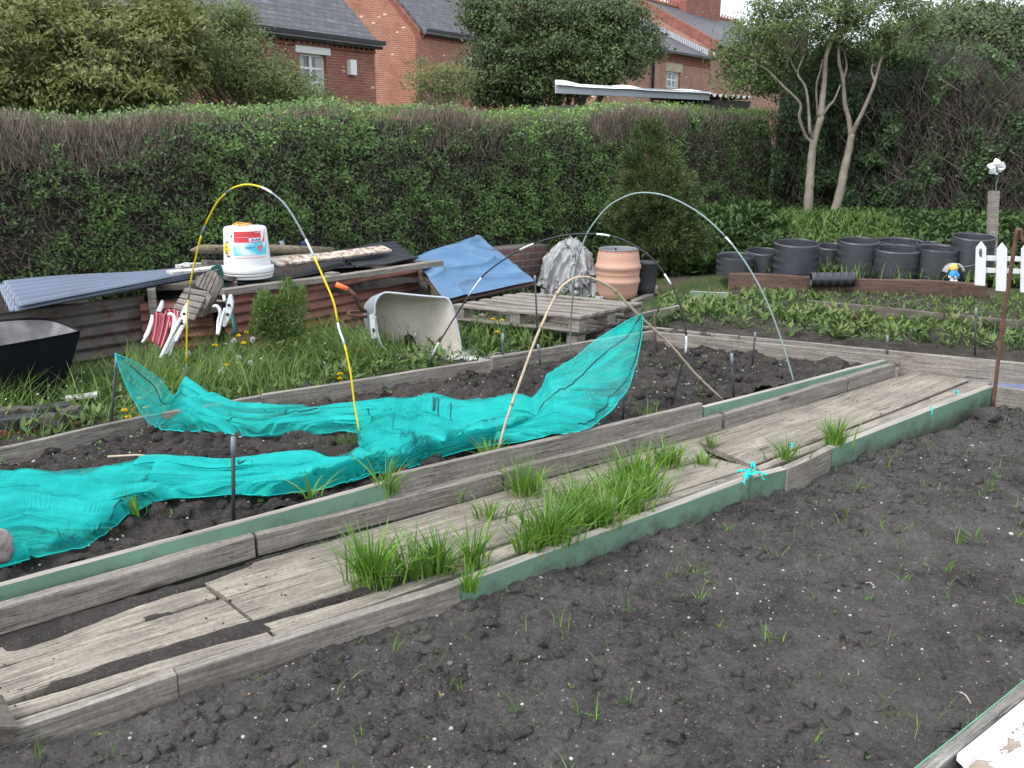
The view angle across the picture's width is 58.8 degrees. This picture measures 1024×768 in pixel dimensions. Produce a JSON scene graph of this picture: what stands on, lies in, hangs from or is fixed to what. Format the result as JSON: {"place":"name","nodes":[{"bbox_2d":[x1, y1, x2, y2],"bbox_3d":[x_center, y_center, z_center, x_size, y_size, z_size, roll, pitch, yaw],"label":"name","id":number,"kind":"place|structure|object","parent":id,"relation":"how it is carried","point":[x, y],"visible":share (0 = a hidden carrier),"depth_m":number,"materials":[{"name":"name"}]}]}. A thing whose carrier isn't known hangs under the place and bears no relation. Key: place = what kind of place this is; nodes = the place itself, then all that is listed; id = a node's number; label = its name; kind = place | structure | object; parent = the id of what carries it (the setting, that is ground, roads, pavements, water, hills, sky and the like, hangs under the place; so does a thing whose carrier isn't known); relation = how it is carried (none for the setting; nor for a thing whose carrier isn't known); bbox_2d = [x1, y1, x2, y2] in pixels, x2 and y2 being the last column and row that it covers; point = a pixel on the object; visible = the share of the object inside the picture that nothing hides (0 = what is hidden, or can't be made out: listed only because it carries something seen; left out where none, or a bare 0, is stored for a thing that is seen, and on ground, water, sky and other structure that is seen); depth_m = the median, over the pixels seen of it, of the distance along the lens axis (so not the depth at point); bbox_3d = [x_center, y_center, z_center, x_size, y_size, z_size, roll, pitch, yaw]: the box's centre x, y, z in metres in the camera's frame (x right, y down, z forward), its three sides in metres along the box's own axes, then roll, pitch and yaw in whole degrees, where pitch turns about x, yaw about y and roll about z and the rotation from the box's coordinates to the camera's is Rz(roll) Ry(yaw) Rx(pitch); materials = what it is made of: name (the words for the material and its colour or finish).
{"place":"outdoors","nodes":[
{"label":"outdoors","id":0,"kind":"place"},
{"bbox_2d":[0,327,894,581],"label":"soil","id":1,"kind":"structure","parent":0,"point":[149,530],"depth_m":5.42,"materials":[{"name":"soil"}]},
{"bbox_2d":[0,416,145,464],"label":"bed board","id":2,"kind":"object","parent":1,"relation":"on","point":[20,452],"visible":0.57,"depth_m":5.21,"materials":[{"name":"grey wood"}]},
{"bbox_2d":[185,184,359,430],"bbox_3d":[-1.651,-0.550,5.851,2.000,1.450,0.014,13,20,40],"label":"hoop","id":3,"kind":"object","parent":1,"relation":"on","point":[299,227],"visible":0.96,"depth_m":5.43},
{"bbox_2d":[0,313,642,567],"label":"netting","id":4,"kind":"object","parent":1,"relation":"on","point":[424,425],"visible":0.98,"depth_m":5.06,"materials":[{"name":"fabric"}]},
{"bbox_2d":[261,359,490,404],"bbox_3d":[-0.909,0.055,6.496,1.774,0.243,0.044,-10,18,-32],"label":"bed board","id":5,"kind":"object","parent":1,"relation":"on","point":[334,391],"visible":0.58,"depth_m":6.40,"materials":[{"name":"grey wood"}]},
{"bbox_2d":[490,330,654,370],"bbox_3d":[0.540,-0.225,7.531,1.706,0.243,0.043,-10,18,-34],"label":"bed board","id":6,"kind":"object","parent":1,"relation":"on","point":[554,353],"visible":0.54,"depth_m":7.38,"materials":[{"name":"grey wood"}]},
{"bbox_2d":[498,276,723,448],"bbox_3d":[0.653,-0.205,5.366,1.778,0.925,0.022,-10,18,-33],"label":"hoop","id":7,"kind":"object","parent":1,"relation":"on","point":[630,307],"visible":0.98,"depth_m":5.03,"materials":[{"name":"beige plastic"}]},
{"bbox_2d":[656,331,899,376],"bbox_3d":[2.135,-0.228,7.506,1.969,0.223,0.042,8,17,27],"label":"bed board","id":8,"kind":"object","parent":1,"relation":"on","point":[776,351],"visible":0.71,"depth_m":7.45,"materials":[{"name":"grey wood"}]},
{"bbox_2d":[740,336,1023,383],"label":"bed board","id":9,"kind":"object","parent":1,"relation":"on","point":[979,369],"visible":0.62,"depth_m":7.06,"materials":[{"name":"grey wood"}]},
{"bbox_2d":[1,391,992,694],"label":"walkway base","id":10,"kind":"object","parent":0,"point":[457,503],"depth_m":4.78,"materials":[{"name":"soil"}]},
{"bbox_2d":[0,587,215,668],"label":"plank","id":11,"kind":"object","parent":10,"relation":"on","point":[179,602],"visible":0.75,"depth_m":3.48,"materials":[{"name":"grey wood"}]},
{"bbox_2d":[0,563,252,650],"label":"soil","id":12,"kind":"structure","parent":11,"relation":"on","point":[25,638],"depth_m":3.49,"materials":[{"name":"soil"}]},
{"bbox_2d":[0,533,254,634],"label":"kerb beam","id":13,"kind":"structure","parent":12,"relation":"on","point":[34,608],"depth_m":3.65,"materials":[{"name":"grey wood"}]},
{"bbox_2d":[0,599,249,705],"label":"plank","id":14,"kind":"object","parent":10,"relation":"on","point":[42,672],"visible":0.81,"depth_m":3.30,"materials":[{"name":"grey wood"}]},
{"bbox_2d":[48,620,271,693],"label":"soil","id":15,"kind":"structure","parent":14,"relation":"on","point":[229,634],"depth_m":3.26,"materials":[{"name":"soil"}]},
{"bbox_2d":[8,632,271,720],"bbox_3d":[-1.275,1.013,3.182,0.875,0.039,0.084,-10,18,-33],"label":"plank","id":16,"kind":"object","parent":10,"relation":"on","point":[21,710],"visible":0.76,"depth_m":3.11,"materials":[{"name":"grey wood"}]},
{"bbox_2d":[0,481,390,617],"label":"green board","id":17,"kind":"object","parent":10,"relation":"on","point":[120,559],"visible":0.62,"depth_m":3.88,"materials":[{"name":"paint"}]},
{"bbox_2d":[201,438,709,601],"bbox_3d":[-0.033,0.614,4.652,3.089,0.039,0.315,-11,18,-34],"label":"plank","id":18,"kind":"object","parent":10,"relation":"on","point":[285,566],"visible":0.49,"depth_m":4.27,"materials":[{"name":"grey wood"}]},
{"bbox_2d":[254,470,501,554],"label":"kerb beam","id":19,"kind":"structure","parent":18,"relation":"on","point":[274,539],"depth_m":4.35,"materials":[{"name":"grey wood"}]},
{"bbox_2d":[483,453,562,498],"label":"grass tuft","id":20,"kind":"object","parent":18,"relation":"on","point":[522,484],"visible":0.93,"depth_m":4.69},
{"bbox_2d":[499,413,721,488],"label":"kerb beam","id":21,"kind":"structure","parent":18,"relation":"on","point":[689,429],"depth_m":5.23,"materials":[{"name":"grey wood"}]},
{"bbox_2d":[388,402,702,495],"bbox_3d":[0.288,0.377,5.060,2.182,0.203,0.038,-10,18,-34],"label":"bare board","id":22,"kind":"object","parent":21,"relation":"on","point":[443,472],"visible":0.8,"depth_m":4.93,"materials":[{"name":"grey wood"}]},
{"bbox_2d":[226,458,750,620],"bbox_3d":[0.092,0.681,4.400,2.908,0.040,0.242,-11,18,-34],"label":"plank","id":23,"kind":"object","parent":10,"relation":"on","point":[265,601],"visible":0.41,"depth_m":3.86,"materials":[{"name":"grey wood"}]},
{"bbox_2d":[560,431,680,483],"bbox_3d":[0.611,0.399,4.941,0.612,0.220,0.562,5,16,18],"label":"grass tuft","id":24,"kind":"object","parent":23,"relation":"on","point":[638,464],"visible":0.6,"depth_m":4.90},
{"bbox_2d":[264,469,753,636],"bbox_3d":[0.200,0.715,4.278,2.870,0.039,0.131,-11,19,-36],"label":"plank","id":25,"kind":"object","parent":10,"relation":"on","point":[281,626],"visible":0.45,"depth_m":3.75,"materials":[{"name":"grey wood"}]},
{"bbox_2d":[258,571,443,623],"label":"soil","id":26,"kind":"structure","parent":25,"relation":"on","point":[332,600],"depth_m":3.62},
{"bbox_2d":[307,515,448,593],"bbox_3d":[-0.576,0.696,3.716,0.593,0.285,0.540,12,19,38],"label":"grass tuft","id":27,"kind":"object","parent":26,"relation":"on","point":[372,563],"visible":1,"depth_m":3.73,"materials":[{"name":"plant"}]},
{"bbox_2d":[395,519,495,578],"bbox_3d":[-0.303,0.685,3.842,0.465,0.241,0.448,10,18,32],"label":"grass tuft","id":28,"kind":"object","parent":26,"relation":"on","point":[440,558],"visible":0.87,"depth_m":3.85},
{"bbox_2d":[430,505,514,571],"bbox_3d":[-0.140,0.666,3.907,0.371,0.244,0.366,-7,17,-25],"label":"grass tuft","id":29,"kind":"object","parent":25,"relation":"on","point":[479,551],"visible":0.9,"depth_m":3.90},
{"bbox_2d":[480,478,611,551],"bbox_3d":[0.179,0.586,4.115,0.600,0.290,0.519,6,16,21],"label":"grass tuft","id":30,"kind":"object","parent":25,"relation":"on","point":[558,526],"visible":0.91,"depth_m":4.11,"materials":[{"name":"plant"}]},
{"bbox_2d":[561,471,658,533],"bbox_3d":[0.454,0.552,4.338,0.578,0.238,0.489,8,17,27],"label":"grass tuft","id":31,"kind":"object","parent":25,"relation":"on","point":[606,507],"visible":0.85,"depth_m":4.31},
{"bbox_2d":[702,359,886,416],"bbox_3d":[2.091,0.063,6.436,2.361,0.203,0.038,-11,19,-39],"label":"green board","id":32,"kind":"object","parent":10,"relation":"on","point":[722,406],"visible":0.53,"depth_m":6.14,"materials":[{"name":"paint"}]},
{"bbox_2d":[693,371,967,468],"bbox_3d":[2.267,0.178,6.261,2.869,0.039,0.530,-13,20,-40],"label":"plank","id":33,"kind":"object","parent":10,"relation":"on","point":[743,449],"visible":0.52,"depth_m":6.06,"materials":[{"name":"grey wood"}]},
{"bbox_2d":[721,376,847,428],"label":"kerb beam","id":34,"kind":"structure","parent":33,"relation":"on","point":[773,405],"depth_m":6.16,"materials":[{"name":"grey wood"}]},
{"bbox_2d":[756,381,991,470],"bbox_3d":[2.458,0.238,5.991,2.910,0.040,0.120,-12,19,-38],"label":"plank","id":35,"kind":"object","parent":10,"relation":"on","point":[934,400],"visible":0.69,"depth_m":5.97,"materials":[{"name":"grey wood"}]},
{"bbox_2d":[0,405,1023,767],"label":"soil","id":36,"kind":"structure","parent":0,"point":[724,722],"depth_m":3.51,"materials":[{"name":"soil"}]},
{"bbox_2d":[16,410,1023,767],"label":"pebbles","id":37,"kind":"object","parent":36,"relation":"on","point":[688,636],"visible":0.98,"depth_m":3.58,"materials":[{"name":"stone"}]},
{"bbox_2d":[34,405,1023,767],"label":"seedlings","id":38,"kind":"object","parent":36,"relation":"on","point":[630,611],"visible":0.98,"depth_m":3.63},
{"bbox_2d":[914,680,1023,767],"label":"edge board","id":39,"kind":"object","parent":36,"relation":"on","point":[944,755],"visible":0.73,"depth_m":2.81,"materials":[{"name":"grey wood"}]},
{"bbox_2d":[963,723,1023,767],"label":"peeling board","id":40,"kind":"object","parent":36,"relation":"on","point":[1007,751],"visible":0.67,"depth_m":2.71,"materials":[{"name":"white paint"}]},
{"bbox_2d":[956,700,1023,767],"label":"plastic trim","id":41,"kind":"structure","parent":40,"relation":"on","point":[992,736],"depth_m":2.75,"materials":[{"name":"plastic"}]},
{"bbox_2d":[0,163,1023,563],"bbox_3d":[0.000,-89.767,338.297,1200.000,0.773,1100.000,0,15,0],"label":"ground","id":42,"kind":"structure","parent":0,"point":[700,281],"depth_m":10.49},
{"bbox_2d":[0,318,80,404],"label":"water trough","id":43,"kind":"object","parent":42,"relation":"on","point":[48,344],"visible":0.93,"depth_m":6.36,"materials":[{"name":"black plastic"}]},
{"bbox_2d":[0,286,160,363],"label":"compost bay","id":44,"kind":"object","parent":42,"relation":"on","point":[104,324],"visible":0.54,"depth_m":7.69,"materials":[{"name":"brown metal"}]},
{"bbox_2d":[0,276,192,311],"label":"corrugated sheet","id":45,"kind":"object","parent":44,"relation":"on","point":[7,301],"visible":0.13,"depth_m":7.52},
{"bbox_2d":[2,274,190,311],"bbox_3d":[-3.644,-0.857,7.904,1.094,0.133,2.367,7,17,23],"label":"corrugated sheet","id":46,"kind":"object","parent":45,"relation":"on","point":[51,302],"visible":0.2,"depth_m":7.21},
{"bbox_2d":[2,268,190,306],"bbox_3d":[-3.633,-0.876,7.897,1.090,0.151,2.366,6,16,23],"label":"corrugated sheet","id":47,"kind":"object","parent":46,"relation":"on","point":[27,291],"visible":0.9,"depth_m":7.53,"materials":[{"name":"plastic"}]},
{"bbox_2d":[0,669,178,751],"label":"edge board","id":48,"kind":"object","parent":42,"relation":"on","point":[132,700],"visible":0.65,"depth_m":2.99,"materials":[{"name":"grey wood"}]},
{"bbox_2d":[0,0,232,129],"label":"cherry tree","id":49,"kind":"object","parent":42,"relation":"on","point":[54,63],"visible":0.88,"depth_m":12.35,"materials":[{"name":"green plant"}]},
{"bbox_2d":[3,0,385,123],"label":"brick house","id":50,"kind":"structure","parent":42,"relation":"on","point":[337,42],"depth_m":24.91,"materials":[{"name":"brick"}]},
{"bbox_2d":[126,0,343,123],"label":"hawthorn","id":51,"kind":"object","parent":42,"relation":"on","point":[232,81],"visible":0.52,"depth_m":14.56,"materials":[{"name":"green plant"}]},
{"bbox_2d":[246,275,311,365],"bbox_3d":[-1.906,-0.497,7.373,0.585,0.810,0.330,0,15,0],"label":"weed bush","id":52,"kind":"object","parent":42,"relation":"on","point":[268,315],"visible":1,"depth_m":7.28,"materials":[{"name":"green plant"}]},
{"bbox_2d":[0,299,568,440],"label":"grass","id":53,"kind":"structure","parent":42,"relation":"on","point":[212,367],"depth_m":6.99,"materials":[{"name":"plant"}]},
{"bbox_2d":[141,300,188,357],"bbox_3d":[-2.644,-0.429,6.917,0.301,0.389,0.557,-11,19,-36],"label":"folding chair","id":54,"kind":"object","parent":53,"relation":"on","point":[161,323],"visible":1,"depth_m":6.80,"materials":[{"name":"white plastic"}]},
{"bbox_2d":[139,259,443,355],"bbox_3d":[-2.236,-0.833,9.004,1.345,0.656,3.133,13,20,40],"label":"compost bay","id":55,"kind":"object","parent":42,"relation":"on","point":[318,297],"visible":0.39,"depth_m":8.57,"materials":[{"name":"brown wood"}]},
{"bbox_2d":[144,263,419,313],"bbox_3d":[-2.253,-1.032,8.970,1.150,0.247,2.621,13,20,40],"label":"compost","id":56,"kind":"object","parent":55,"relation":"in","point":[278,271],"visible":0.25,"depth_m":8.93,"materials":[{"name":"soil"}]},
{"bbox_2d":[173,271,223,330],"bbox_3d":[-2.616,-0.716,7.669,0.372,0.425,0.640,0,15,0],"label":"wooden chair","id":57,"kind":"object","parent":56,"relation":"on","point":[201,302],"visible":0.94,"depth_m":7.56,"materials":[{"name":"grey wood"}]},
{"bbox_2d":[222,257,394,283],"bbox_3d":[-1.934,-1.129,8.848,0.499,0.120,2.393,12,19,37],"label":"rubber mat","id":58,"kind":"object","parent":55,"relation":"on","point":[328,265],"visible":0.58,"depth_m":8.86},
{"bbox_2d":[237,274,272,279],"bbox_3d":[-2.397,-0.987,8.279,0.428,0.025,0.428,0,15,0],"label":"lid","id":59,"kind":"object","parent":58,"relation":"on","point":[257,278],"visible":0.38,"depth_m":8.11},
{"bbox_2d":[223,271,273,277],"bbox_3d":[-2.401,-1.014,8.272,0.452,0.025,0.452,0,15,0],"label":"lid","id":60,"kind":"object","parent":59,"relation":"on","point":[252,275],"visible":0.41,"depth_m":8.08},
{"bbox_2d":[223,225,273,273],"bbox_3d":[-2.401,-1.223,8.216,0.464,0.400,0.464,0,15,0],"label":"tub","id":61,"kind":"object","parent":60,"relation":"on","point":[246,249],"visible":1,"depth_m":8.05,"materials":[{"name":"white"}]},
{"bbox_2d":[343,250,418,267],"bbox_3d":[-1.362,-1.310,9.480,0.282,0.084,1.020,11,19,35],"label":"corrugated sheet","id":62,"kind":"object","parent":58,"relation":"on","point":[359,261],"visible":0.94,"depth_m":9.46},
{"bbox_2d":[271,245,391,266],"bbox_3d":[-1.751,-1.272,8.964,0.133,0.023,1.563,30,27,25],"label":"plank","id":63,"kind":"object","parent":62,"relation":"on","point":[291,260],"visible":0.98,"depth_m":8.89,"materials":[{"name":"white paint"}]},
{"bbox_2d":[418,269,533,302],"bbox_3d":[-0.531,-1.240,9.774,1.241,0.068,1.642,31,33,35],"label":"sheet of plywood","id":64,"kind":"object","parent":55,"relation":"on","point":[480,294],"visible":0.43,"depth_m":9.33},
{"bbox_2d":[414,235,533,298],"bbox_3d":[-0.524,-1.290,9.749,1.184,0.434,1.633,14,20,42],"label":"tarpaulin","id":65,"kind":"object","parent":64,"relation":"on","point":[468,263],"visible":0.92,"depth_m":9.76,"materials":[{"name":"plastic"}]},
{"bbox_2d":[0,313,598,439],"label":"weeds","id":66,"kind":"object","parent":42,"relation":"on","point":[439,350],"visible":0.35,"depth_m":6.93,"materials":[{"name":"green plant"}]},
{"bbox_2d":[174,580,460,698],"bbox_3d":[-0.695,1.022,3.490,1.144,0.242,0.052,-10,18,-34],"label":"edge board","id":67,"kind":"object","parent":42,"relation":"on","point":[266,655],"visible":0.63,"depth_m":3.40,"materials":[{"name":"grey wood"}]},
{"bbox_2d":[0,94,786,301],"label":"hedge","id":68,"kind":"object","parent":42,"relation":"on","point":[135,190],"visible":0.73,"depth_m":10.59,"materials":[{"name":"green plant"}]},
{"bbox_2d":[335,282,461,358],"bbox_3d":[-0.953,-0.498,7.963,1.057,0.881,0.670,0,15,0],"label":"wheelbarrow","id":69,"kind":"object","parent":42,"relation":"on","point":[433,316],"visible":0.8,"depth_m":7.90,"materials":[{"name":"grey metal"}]},
{"bbox_2d":[344,0,522,122],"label":"brick house","id":70,"kind":"structure","parent":42,"relation":"on","point":[405,30],"depth_m":35.72,"materials":[{"name":"brick"}]},
{"bbox_2d":[397,55,491,109],"bbox_3d":[-1.170,-4.088,16.066,1.651,3.314,1.298,0,15,0],"label":"shrub","id":71,"kind":"object","parent":42,"relation":"on","point":[456,87],"visible":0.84,"depth_m":15.64,"materials":[{"name":"green plant"}]},
{"bbox_2d":[479,243,548,297],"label":"brick pier","id":72,"kind":"structure","parent":42,"relation":"on","point":[528,260],"depth_m":10.67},
{"bbox_2d":[457,308,638,344],"bbox_3d":[0.334,-0.567,8.654,1.528,0.146,0.953,8,17,26],"label":"pallet","id":73,"kind":"object","parent":42,"relation":"on","point":[590,328],"visible":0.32,"depth_m":8.35,"materials":[{"name":"grey wood"}]},
{"bbox_2d":[453,293,642,331],"bbox_3d":[0.346,-0.692,8.558,1.528,0.146,0.952,8,17,26],"label":"pallet","id":74,"kind":"object","parent":73,"relation":"on","point":[585,310],"visible":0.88,"depth_m":8.42,"materials":[{"name":"grey wood"}]},
{"bbox_2d":[536,235,604,298],"bbox_3d":[0.687,-1.393,10.809,0.838,0.752,0.901,0,15,0],"label":"tarpaulin","id":75,"kind":"object","parent":74,"relation":"on","point":[559,259],"visible":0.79,"depth_m":10.65,"materials":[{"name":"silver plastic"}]},
{"bbox_2d":[595,246,640,300],"bbox_3d":[1.235,-1.292,10.599,0.538,0.582,0.538,0,15,0],"label":"barrel","id":76,"kind":"object","parent":74,"relation":"on","point":[618,268],"visible":0.93,"depth_m":10.40,"materials":[{"name":"plastic"}]},
{"bbox_2d":[444,0,677,120],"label":"elder tree","id":77,"kind":"object","parent":42,"relation":"on","point":[594,42],"visible":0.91,"depth_m":19.66,"materials":[{"name":"green plant"}]},
{"bbox_2d":[452,287,688,355],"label":"weeds","id":78,"kind":"object","parent":42,"relation":"on","point":[662,321],"visible":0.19,"depth_m":8.36,"materials":[{"name":"green plant"}]},
{"bbox_2d":[455,476,749,600],"bbox_3d":[0.526,0.778,4.390,1.924,0.242,0.052,-12,19,-37],"label":"edge board","id":79,"kind":"object","parent":42,"relation":"on","point":[698,507],"visible":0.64,"depth_m":4.30,"materials":[{"name":"green paint"}]},
{"bbox_2d":[497,0,713,105],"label":"terrace house","id":80,"kind":"structure","parent":42,"relation":"on","point":[682,67],"depth_m":44.32,"materials":[{"name":"brick"}]},
{"bbox_2d":[523,80,712,120],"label":"garden shed","id":81,"kind":"structure","parent":42,"relation":"on","point":[564,87],"depth_m":17.73,"materials":[{"name":"metal"}]},
{"bbox_2d":[597,114,715,275],"bbox_3d":[1.930,-2.407,11.950,1.494,2.216,1.569,-8,17,-28],"label":"conifer","id":82,"kind":"object","parent":42,"relation":"on","point":[657,219],"visible":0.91,"depth_m":11.70,"materials":[{"name":"green plant"}]},
{"bbox_2d":[592,198,786,275],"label":"nettles","id":83,"kind":"object","parent":42,"relation":"on","point":[737,216],"visible":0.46,"depth_m":13.16,"materials":[{"name":"green plant"}]},
{"bbox_2d":[625,0,779,155],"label":"terrace house","id":84,"kind":"structure","parent":42,"relation":"on","point":[691,23],"depth_m":50.76,"materials":[{"name":"brick"}]},
{"bbox_2d":[701,0,862,212],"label":"elder tree","id":85,"kind":"object","parent":42,"relation":"on","point":[751,53],"visible":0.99,"depth_m":14.31,"materials":[{"name":"green plant"}]},
{"bbox_2d":[728,273,839,291],"bbox_3d":[3.255,-1.182,10.912,1.280,0.272,0.110,4,16,16],"label":"sleeper","id":86,"kind":"object","parent":42,"relation":"on","point":[764,280],"visible":0.57,"depth_m":10.88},
{"bbox_2d":[771,238,819,275],"bbox_3d":[3.492,-1.557,11.178,0.556,0.412,0.556,0,15,0],"label":"roll","id":87,"kind":"object","parent":42,"relation":"on","point":[796,256],"visible":0.97,"depth_m":10.98,"materials":[{"name":"black plastic"}]},
{"bbox_2d":[782,447,831,490],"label":"edge board","id":88,"kind":"object","parent":42,"relation":"on","point":[804,471],"visible":0.69,"depth_m":5.21,"materials":[{"name":"grey wood"}]},
{"bbox_2d":[666,287,1023,361],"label":"soil","id":89,"kind":"structure","parent":42,"relation":"on","point":[962,349],"depth_m":8.58,"materials":[{"name":"soil"}]},
{"bbox_2d":[656,283,1023,349],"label":"weeds","id":90,"kind":"object","parent":89,"relation":"on","point":[705,307],"visible":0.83,"depth_m":8.95,"materials":[{"name":"green plant"}]},
{"bbox_2d":[975,242,1023,292],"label":"picket fence","id":91,"kind":"object","parent":89,"relation":"on","point":[1001,258],"visible":0.99,"depth_m":9.72,"materials":[{"name":"white paint"}]},
{"bbox_2d":[766,205,928,242],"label":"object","id":92,"kind":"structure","parent":42,"relation":"on","point":[802,217],"depth_m":13.19,"materials":[{"name":"plant"}]},
{"bbox_2d":[835,236,880,277],"bbox_3d":[4.258,-1.569,11.202,0.509,0.452,0.509,0,15,0],"label":"roll","id":93,"kind":"object","parent":42,"relation":"on","point":[852,250],"visible":0.8,"depth_m":11.02,"materials":[{"name":"black plastic"}]},
{"bbox_2d":[704,201,1023,285],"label":"nettles","id":94,"kind":"object","parent":42,"relation":"on","point":[963,220],"visible":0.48,"depth_m":13.14,"materials":[{"name":"green plant"}]},
{"bbox_2d":[792,0,948,210],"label":"elder tree","id":95,"kind":"object","parent":42,"relation":"on","point":[894,47],"visible":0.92,"depth_m":14.39,"materials":[{"name":"green plant"}]},
{"bbox_2d":[725,0,1023,105],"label":"evergreen tree","id":96,"kind":"object","parent":42,"relation":"on","point":[967,16],"visible":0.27,"depth_m":15.81,"materials":[{"name":"green plant"}]},
{"bbox_2d":[733,282,1023,319],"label":"weeds","id":97,"kind":"object","parent":42,"relation":"on","point":[968,303],"visible":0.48,"depth_m":9.94,"materials":[{"name":"green plant"}]},
{"bbox_2d":[754,254,1020,286],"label":"grass","id":98,"kind":"structure","parent":42,"relation":"on","point":[899,276],"depth_m":10.82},
{"bbox_2d":[916,243,958,279],"bbox_3d":[5.106,-1.471,10.921,0.497,0.382,0.497,0,15,0],"label":"roll","id":99,"kind":"object","parent":98,"relation":"on","point":[937,257],"visible":0.69,"depth_m":10.75,"materials":[{"name":"black plastic"}]},
{"bbox_2d":[759,23,1023,213],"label":"thicket","id":100,"kind":"object","parent":42,"relation":"on","point":[940,128],"visible":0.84,"depth_m":15.04,"materials":[{"name":"green plant"}]},
{"bbox_2d":[871,244,920,278],"bbox_3d":[4.670,-1.497,11.065,0.607,0.356,0.607,0,15,0],"label":"roll","id":101,"kind":"object","parent":42,"relation":"on","point":[905,258],"visible":0.78,"depth_m":10.85,"materials":[{"name":"black plastic"}]},
{"bbox_2d":[825,385,992,466],"bbox_3d":[2.714,0.307,6.102,2.171,0.242,0.052,-12,19,-38],"label":"edge board","id":102,"kind":"object","parent":42,"relation":"on","point":[954,411],"visible":0.7,"depth_m":6.03,"materials":[{"name":"green paint"}]},
{"bbox_2d":[840,278,986,299],"bbox_3d":[4.619,-1.077,10.522,1.564,0.272,0.109,4,16,16],"label":"sleeper","id":103,"kind":"object","parent":42,"relation":"on","point":[926,287],"visible":0.61,"depth_m":10.44,"materials":[{"name":"wood"}]},
{"bbox_2d":[949,232,996,281],"bbox_3d":[5.498,-1.524,10.881,0.505,0.533,0.505,0,15,0],"label":"roll","id":104,"kind":"object","parent":42,"relation":"on","point":[965,244],"visible":0.45,"depth_m":10.71,"materials":[{"name":"black plastic"}]},
{"bbox_2d":[615,0,1023,47],"label":"sky","id":105,"kind":"structure","parent":0,"point":[727,6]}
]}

